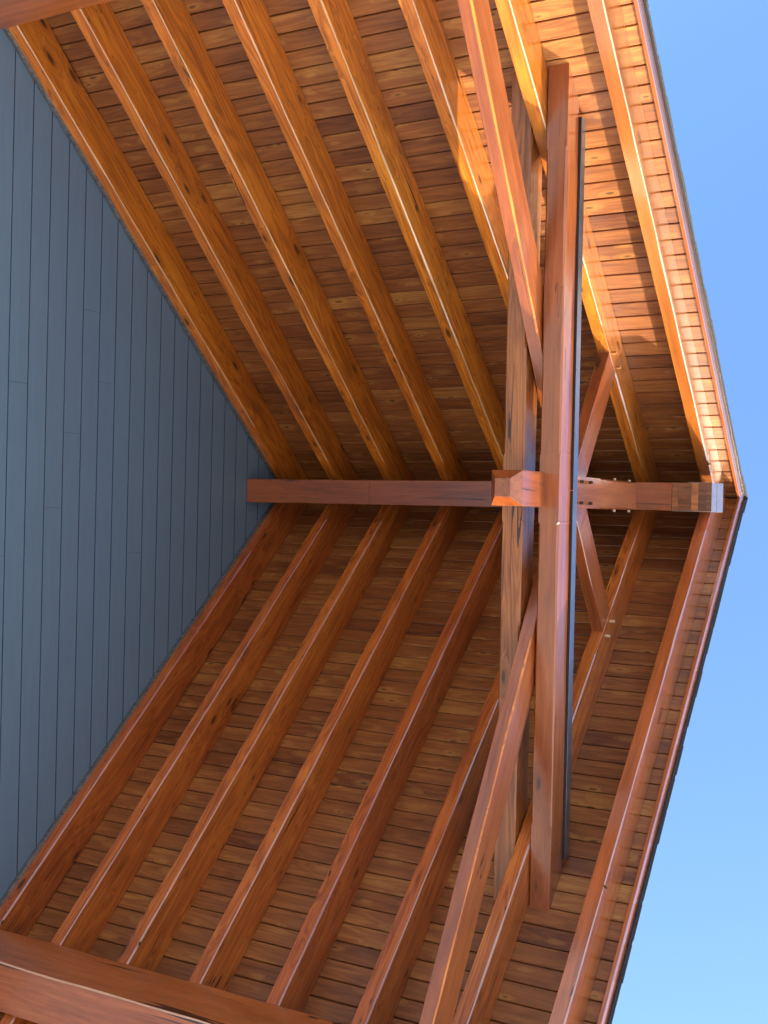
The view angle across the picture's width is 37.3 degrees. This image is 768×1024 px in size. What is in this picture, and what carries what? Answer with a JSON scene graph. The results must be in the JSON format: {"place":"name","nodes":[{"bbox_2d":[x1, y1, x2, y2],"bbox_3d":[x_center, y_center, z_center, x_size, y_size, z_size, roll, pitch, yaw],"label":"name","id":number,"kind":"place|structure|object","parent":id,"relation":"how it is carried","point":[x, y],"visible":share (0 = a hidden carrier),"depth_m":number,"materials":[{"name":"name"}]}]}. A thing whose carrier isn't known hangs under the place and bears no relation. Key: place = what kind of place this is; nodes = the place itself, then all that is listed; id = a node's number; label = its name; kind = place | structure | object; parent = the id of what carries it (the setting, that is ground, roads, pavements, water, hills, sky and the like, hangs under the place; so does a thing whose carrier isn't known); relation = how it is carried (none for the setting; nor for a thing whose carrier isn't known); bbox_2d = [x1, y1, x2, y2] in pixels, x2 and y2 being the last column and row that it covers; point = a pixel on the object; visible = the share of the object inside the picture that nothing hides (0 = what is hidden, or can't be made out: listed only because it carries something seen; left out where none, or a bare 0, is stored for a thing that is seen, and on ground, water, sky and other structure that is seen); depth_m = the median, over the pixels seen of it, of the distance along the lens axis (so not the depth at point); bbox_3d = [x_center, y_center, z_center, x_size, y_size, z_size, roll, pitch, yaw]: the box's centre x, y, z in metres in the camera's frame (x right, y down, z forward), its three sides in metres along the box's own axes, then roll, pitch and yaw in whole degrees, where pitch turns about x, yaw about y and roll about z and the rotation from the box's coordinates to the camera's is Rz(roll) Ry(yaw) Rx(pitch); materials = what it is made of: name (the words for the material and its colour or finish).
{"place":"outdoors","nodes":[
{"label":"outdoors","id":0,"kind":"place"},
{"bbox_2d":[491,470,636,511],"bbox_3d":[1.367,-0.140,8.160,0.267,2.552,0.262,1,-90,29],"label":"king post","id":1,"kind":"object","parent":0,"point":[517,487],"visible":0.91,"depth_m":7.38,"materials":[{"name":"brown wood"}]},
{"bbox_2d":[247,479,722,512],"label":"ridge beam","id":2,"kind":"structure","parent":1,"relation":"on","point":[689,496],"depth_m":10.17,"materials":[{"name":"brown wood"}]},
{"bbox_2d":[493,72,541,899],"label":"cross beam","id":3,"kind":"structure","parent":1,"relation":"attached to","point":[519,454],"depth_m":7.50,"materials":[{"name":"brown wood"}]},
{"bbox_2d":[529,63,585,909],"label":"cross beam","id":4,"kind":"structure","parent":1,"relation":"attached to","point":[557,511],"depth_m":7.39,"materials":[{"name":"brown wood"}]},
{"bbox_2d":[576,508,609,631],"bbox_3d":[1.499,0.344,8.441,0.090,0.224,1.280,1,-52,29],"label":"strut","id":5,"kind":"object","parent":1,"relation":"attached to","point":[591,581],"visible":0.73,"depth_m":8.45,"materials":[{"name":"brown wood"}]},
{"bbox_2d":[578,352,614,476],"bbox_3d":[1.522,-0.655,8.439,0.090,0.224,1.280,1,-128,29],"label":"strut","id":6,"kind":"object","parent":1,"relation":"attached to","point":[595,400],"visible":0.73,"depth_m":8.45,"materials":[{"name":"brown wood"}]},
{"bbox_2d":[612,0,767,1023],"label":"sky","id":7,"kind":"structure","parent":0,"point":[699,953],"materials":[{"name":"blue"}]},
{"label":"ground","id":8,"kind":"structure","parent":0,"visible":0},
{"bbox_2d":[0,28,276,907],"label":"house wall","id":9,"kind":"structure","parent":8,"relation":"on","point":[132,461],"depth_m":9.12,"materials":[{"name":"blue paint"}]},
{"bbox_2d":[0,0,114,28],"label":"eave beam","id":10,"kind":"structure","parent":9,"relation":"attached to","point":[15,12],"depth_m":7.92,"materials":[{"name":"brown wood"}]},
{"bbox_2d":[457,0,578,468],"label":"scissor chord","id":11,"kind":"object","parent":10,"relation":"attached to","point":[482,46],"visible":0.73,"depth_m":6.89,"materials":[{"name":"brown wood"}]},
{"bbox_2d":[0,929,342,1023],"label":"eave beam","id":12,"kind":"structure","parent":9,"relation":"attached to","point":[43,982],"depth_m":7.32,"materials":[{"name":"brown wood"}]},
{"bbox_2d":[419,511,577,1023],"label":"scissor chord","id":13,"kind":"object","parent":12,"relation":"attached to","point":[443,990],"visible":0.76,"depth_m":6.79,"materials":[{"name":"brown wood"}]},
{"bbox_2d":[0,0,747,1023],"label":"gable roof","id":14,"kind":"structure","parent":9,"relation":"attached to","point":[532,978],"depth_m":8.68,"materials":[{"name":"brown wood"}]},
{"bbox_2d":[0,503,307,935],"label":"rafter","id":15,"kind":"object","parent":14,"relation":"attached to","point":[23,906],"visible":0.95,"depth_m":9.56,"materials":[{"name":"brown wood"}]},
{"bbox_2d":[8,18,307,478],"bbox_3d":[-1.975,-2.353,9.596,0.097,6.781,0.304,1,-131,29],"label":"rafter","id":16,"kind":"object","parent":14,"relation":"attached to","point":[49,63],"visible":0.92,"depth_m":9.55,"materials":[{"name":"brown wood"}]},
{"bbox_2d":[0,504,358,1023],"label":"rafter","id":17,"kind":"object","parent":14,"relation":"attached to","point":[96,904],"visible":0.89,"depth_m":9.22,"materials":[{"name":"brown wood"}]},
{"bbox_2d":[71,2,359,479],"bbox_3d":[-1.440,-2.340,9.303,0.097,6.781,0.304,1,-131,29],"label":"rafter","id":18,"kind":"object","parent":14,"relation":"attached to","point":[99,25],"visible":0.97,"depth_m":9.23,"materials":[{"name":"brown wood"}]},
{"bbox_2d":[116,505,412,971],"bbox_3d":[-0.992,1.895,9.008,0.123,6.781,0.324,1,-49,29],"label":"rafter","id":19,"kind":"object","parent":14,"relation":"attached to","point":[153,934],"visible":0.96,"depth_m":8.93,"materials":[{"name":"brown wood"}]},
{"bbox_2d":[141,0,413,479],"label":"rafter","id":20,"kind":"object","parent":14,"relation":"attached to","point":[180,38],"visible":0.98,"depth_m":8.96,"materials":[{"name":"brown wood"}]},
{"bbox_2d":[189,506,469,990],"bbox_3d":[-0.465,1.915,8.728,0.097,6.781,0.304,1,-49,29],"label":"rafter","id":21,"kind":"object","parent":14,"relation":"attached to","point":[228,943],"visible":0.95,"depth_m":8.63,"materials":[{"name":"brown wood"}]},
{"bbox_2d":[222,0,470,480],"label":"rafter","id":22,"kind":"object","parent":14,"relation":"attached to","point":[263,47],"visible":0.98,"depth_m":8.72,"materials":[{"name":"brown wood"}]},
{"bbox_2d":[266,507,502,1012],"bbox_3d":[0.070,1.928,8.436,0.097,6.781,0.304,1,-49,29],"label":"rafter","id":23,"kind":"object","parent":14,"relation":"attached to","point":[296,980],"visible":0.88,"depth_m":8.25,"materials":[{"name":"brown wood"}]},
{"bbox_2d":[308,0,504,469],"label":"rafter","id":24,"kind":"object","parent":14,"relation":"attached to","point":[337,26],"visible":0.86,"depth_m":8.39,"materials":[{"name":"brown wood"}]},
{"bbox_2d":[351,509,592,1023],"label":"rafter","id":25,"kind":"object","parent":14,"relation":"attached to","point":[387,983],"visible":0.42,"depth_m":7.54,"materials":[{"name":"brown wood"}]},
{"bbox_2d":[398,0,591,477],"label":"rafter","id":26,"kind":"object","parent":14,"relation":"attached to","point":[426,28],"visible":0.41,"depth_m":7.71,"materials":[{"name":"brown wood"}]},
{"bbox_2d":[452,510,658,1023],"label":"rafter","id":27,"kind":"object","parent":14,"relation":"attached to","point":[480,994],"visible":0.76,"depth_m":7.51,"materials":[{"name":"brown wood"}]},
{"bbox_2d":[495,0,659,481],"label":"rafter","id":28,"kind":"object","parent":14,"relation":"attached to","point":[517,20],"visible":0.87,"depth_m":8.32,"materials":[{"name":"brown wood"}]},
{"bbox_2d":[548,497,726,1023],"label":"rafter","id":29,"kind":"object","parent":14,"relation":"attached to","point":[571,1002],"visible":0.97,"depth_m":7.58,"materials":[{"name":"brown wood"}]},
{"bbox_2d":[587,0,726,496],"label":"rafter","id":30,"kind":"object","parent":14,"relation":"attached to","point":[608,24],"visible":0.98,"depth_m":7.75,"materials":[{"name":"brown wood"}]}
]}

